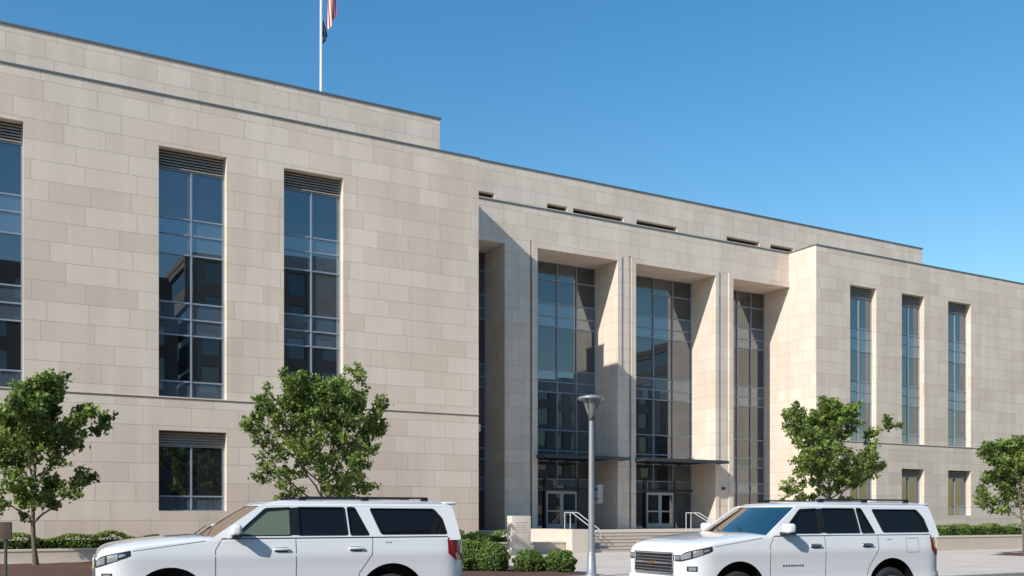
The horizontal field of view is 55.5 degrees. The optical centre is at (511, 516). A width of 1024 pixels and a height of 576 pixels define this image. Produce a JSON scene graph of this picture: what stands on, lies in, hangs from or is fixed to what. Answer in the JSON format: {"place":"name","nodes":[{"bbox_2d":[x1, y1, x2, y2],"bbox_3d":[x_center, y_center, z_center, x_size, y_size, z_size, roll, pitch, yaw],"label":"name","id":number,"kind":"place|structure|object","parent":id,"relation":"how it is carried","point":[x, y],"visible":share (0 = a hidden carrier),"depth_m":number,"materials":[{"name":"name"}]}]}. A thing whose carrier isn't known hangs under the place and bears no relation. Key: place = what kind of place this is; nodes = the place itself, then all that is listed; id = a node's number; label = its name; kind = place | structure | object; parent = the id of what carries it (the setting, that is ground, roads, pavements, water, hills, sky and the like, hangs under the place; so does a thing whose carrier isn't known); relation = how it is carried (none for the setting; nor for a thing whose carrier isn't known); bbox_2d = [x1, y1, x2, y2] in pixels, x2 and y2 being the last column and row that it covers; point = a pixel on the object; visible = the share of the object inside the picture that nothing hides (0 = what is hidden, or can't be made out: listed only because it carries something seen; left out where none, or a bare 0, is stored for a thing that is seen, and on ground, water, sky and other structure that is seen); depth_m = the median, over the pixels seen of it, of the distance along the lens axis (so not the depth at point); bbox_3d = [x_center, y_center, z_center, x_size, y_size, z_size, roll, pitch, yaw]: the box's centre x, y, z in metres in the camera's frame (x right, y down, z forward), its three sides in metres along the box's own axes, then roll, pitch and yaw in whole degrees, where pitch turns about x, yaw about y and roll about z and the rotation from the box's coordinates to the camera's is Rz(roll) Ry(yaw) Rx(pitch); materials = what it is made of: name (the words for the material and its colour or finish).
{"place":"outdoors","nodes":[
{"label":"outdoors","id":0,"kind":"place"},
{"bbox_2d":[92,496,461,575],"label":"parked suv","id":1,"kind":"object","parent":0,"point":[345,536],"visible":1,"depth_m":14.26,"materials":[{"name":"white paint"}]},
{"bbox_2d":[459,529,467,542],"bbox_3d":[-2.275,1.010,37.236,1.328,1.136,1.309,0,0,-29],"label":"round shrub","id":2,"kind":"object","parent":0,"point":[462,536],"visible":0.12,"depth_m":37.16,"materials":[{"name":"green plant"}]},
{"bbox_2d":[0,0,1023,282],"label":"sky","id":3,"kind":"structure","parent":0,"point":[898,121],"materials":[{"name":"blue"}]},
{"bbox_2d":[509,549,1023,575],"bbox_3d":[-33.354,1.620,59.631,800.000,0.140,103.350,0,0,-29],"label":"plaza pavement","id":4,"kind":"structure","parent":0,"point":[961,562],"depth_m":32.83,"materials":[{"name":"concrete"}]},
{"bbox_2d":[0,522,11,575],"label":"information sign","id":5,"kind":"object","parent":4,"relation":"on","point":[5,531],"visible":1,"depth_m":21.98,"materials":[{"name":"brown metal"}]},
{"bbox_2d":[0,562,91,575],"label":"mulch bed","id":6,"kind":"object","parent":4,"relation":"on","point":[64,569],"visible":0.23,"depth_m":26.98,"materials":[{"name":"brown soil"}]},
{"bbox_2d":[0,367,118,564],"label":"street tree","id":7,"kind":"object","parent":6,"relation":"on","point":[31,412],"visible":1,"depth_m":29.16,"materials":[{"name":"green plant"}]},
{"bbox_2d":[0,541,565,563],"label":"planter wall","id":8,"kind":"structure","parent":4,"relation":"on","point":[19,556],"depth_m":31.87,"materials":[{"name":"stone"}]},
{"bbox_2d":[239,361,393,499],"bbox_3d":[-6.745,-1.823,34.297,5.167,6.762,5.050,0,0,-6],"label":"street tree","id":9,"kind":"object","parent":4,"relation":"on","point":[331,393],"visible":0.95,"depth_m":33.37,"materials":[{"name":"green plant"}]},
{"bbox_2d":[0,23,1023,540],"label":"walls","id":10,"kind":"structure","parent":4,"relation":"on","point":[420,229],"depth_m":44.46,"materials":[{"name":"stone"}]},
{"bbox_2d":[0,121,965,528],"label":"window frames","id":11,"kind":"structure","parent":10,"relation":"attached to","point":[10,133],"depth_m":56.59,"materials":[{"name":"silver metal"}]},
{"bbox_2d":[0,142,964,528],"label":"glazing","id":12,"kind":"structure","parent":11,"relation":"attached to","point":[206,350],"depth_m":56.36,"materials":[{"name":"blue glass"}]},
{"bbox_2d":[0,21,1023,528],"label":"trim","id":13,"kind":"structure","parent":10,"relation":"attached to","point":[534,457],"depth_m":56.16,"materials":[{"name":"grey stone"}]},
{"bbox_2d":[320,0,336,91],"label":"flagpole","id":14,"kind":"object","parent":13,"relation":"on","point":[331,11],"visible":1,"depth_m":51.65,"materials":[{"name":"silver metal"}]},
{"bbox_2d":[507,516,531,554],"bbox_3d":[0.280,0.765,39.343,1.100,1.590,0.620,0,0,-29],"label":"stone marker","id":15,"kind":"object","parent":4,"relation":"on","point":[518,532],"visible":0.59,"depth_m":39.14,"materials":[{"name":"beige stone"}]},
{"bbox_2d":[462,565,603,575],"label":"mulch bed","id":16,"kind":"object","parent":4,"relation":"on","point":[509,571],"visible":0.27,"depth_m":25.56,"materials":[{"name":"brown soil"}]},
{"bbox_2d":[462,546,474,570],"bbox_3d":[-1.490,1.183,26.553,0.965,0.783,0.958,0,0,34],"label":"round shrub","id":17,"kind":"object","parent":16,"relation":"on","point":[468,558],"visible":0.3,"depth_m":26.35,"materials":[{"name":"green plant"}]},
{"bbox_2d":[462,539,481,567],"bbox_3d":[-1.262,1.106,28.388,1.031,0.938,1.023,0,0,-29],"label":"round shrub","id":18,"kind":"object","parent":16,"relation":"on","point":[472,547],"visible":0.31,"depth_m":28.14,"materials":[{"name":"green plant"}]},
{"bbox_2d":[466,530,491,546],"bbox_3d":[-1.349,1.051,37.854,1.247,1.032,1.213,0,0,25],"label":"round shrub","id":19,"kind":"object","parent":16,"relation":"on","point":[482,538],"visible":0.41,"depth_m":37.57,"materials":[{"name":"green plant"}]},
{"bbox_2d":[475,541,510,570],"bbox_3d":[-0.531,1.118,26.518,1.008,0.904,0.984,0,0,33],"label":"round shrub","id":20,"kind":"object","parent":16,"relation":"on","point":[490,556],"visible":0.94,"depth_m":26.25,"materials":[{"name":"green plant"}]},
{"bbox_2d":[512,548,544,571],"bbox_3d":[0.462,1.213,26.539,0.899,0.722,0.924,0,0,-29],"label":"round shrub","id":21,"kind":"object","parent":16,"relation":"on","point":[525,560],"visible":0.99,"depth_m":26.29,"materials":[{"name":"green plant"}]},
{"bbox_2d":[542,548,577,571],"bbox_3d":[1.309,1.209,26.629,1.041,0.723,1.010,0,0,-29],"label":"round shrub","id":22,"kind":"object","parent":16,"relation":"on","point":[558,560],"visible":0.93,"depth_m":26.36,"materials":[{"name":"green plant"}]},
{"bbox_2d":[479,528,700,536],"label":"terrace","id":23,"kind":"structure","parent":4,"relation":"on","point":[485,531],"depth_m":50.25,"materials":[{"name":"concrete"}]},
{"bbox_2d":[578,394,604,575],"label":"street lamp","id":24,"kind":"object","parent":4,"relation":"on","point":[591,402],"visible":1,"depth_m":24.91,"materials":[{"name":"metal"}]},
{"bbox_2d":[531,512,712,552],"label":"entrance steps","id":25,"kind":"structure","parent":4,"relation":"on","point":[576,540],"depth_m":42.94,"materials":[{"name":"stone"}]},
{"bbox_2d":[778,395,903,500],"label":"street tree","id":26,"kind":"object","parent":4,"relation":"on","point":[831,415],"visible":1,"depth_m":45.47,"materials":[{"name":"green plant"}]},
{"bbox_2d":[936,535,1022,550],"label":"wall","id":27,"kind":"structure","parent":4,"relation":"on","point":[968,542],"depth_m":45.40,"materials":[{"name":"stone"}]},
{"bbox_2d":[972,435,1023,553],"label":"street tree","id":28,"kind":"object","parent":4,"relation":"on","point":[1009,464],"visible":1,"depth_m":38.84,"materials":[{"name":"green plant"}]},
{"bbox_2d":[994,553,1023,555],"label":"mulch bed","id":29,"kind":"object","parent":4,"relation":"on","point":[1015,554],"visible":0.95,"depth_m":38.78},
{"bbox_2d":[629,499,938,575],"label":"parked suv","id":30,"kind":"object","parent":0,"point":[849,537],"visible":1,"depth_m":16.07,"materials":[{"name":"white paint"}]},
{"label":"planter soil","id":31,"kind":"structure","parent":0,"visible":0},
{"bbox_2d":[0,530,159,548],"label":"hedge","id":32,"kind":"object","parent":31,"relation":"on","point":[57,542],"visible":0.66,"depth_m":33.49,"materials":[{"name":"green plant"}]},
{"bbox_2d":[463,529,506,541],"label":"hedge","id":33,"kind":"object","parent":31,"relation":"on","point":[495,537],"visible":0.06,"depth_m":41.91,"materials":[{"name":"green plant"}]},
{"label":"lawn","id":34,"kind":"structure","parent":0,"visible":0},
{"bbox_2d":[936,523,1021,535],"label":"hedge","id":35,"kind":"object","parent":34,"relation":"on","point":[982,529],"visible":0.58,"depth_m":61.27,"materials":[{"name":"green plant"}]},
{"label":"ground","id":36,"kind":"structure","parent":0,"visible":0},
{"bbox_2d":[950,572,1023,575],"bbox_3d":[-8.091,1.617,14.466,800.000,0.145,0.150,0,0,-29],"label":"kerb","id":37,"kind":"structure","parent":36,"relation":"on","point":[1010,574],"depth_m":26.31,"materials":[{"name":"concrete"}]}
]}

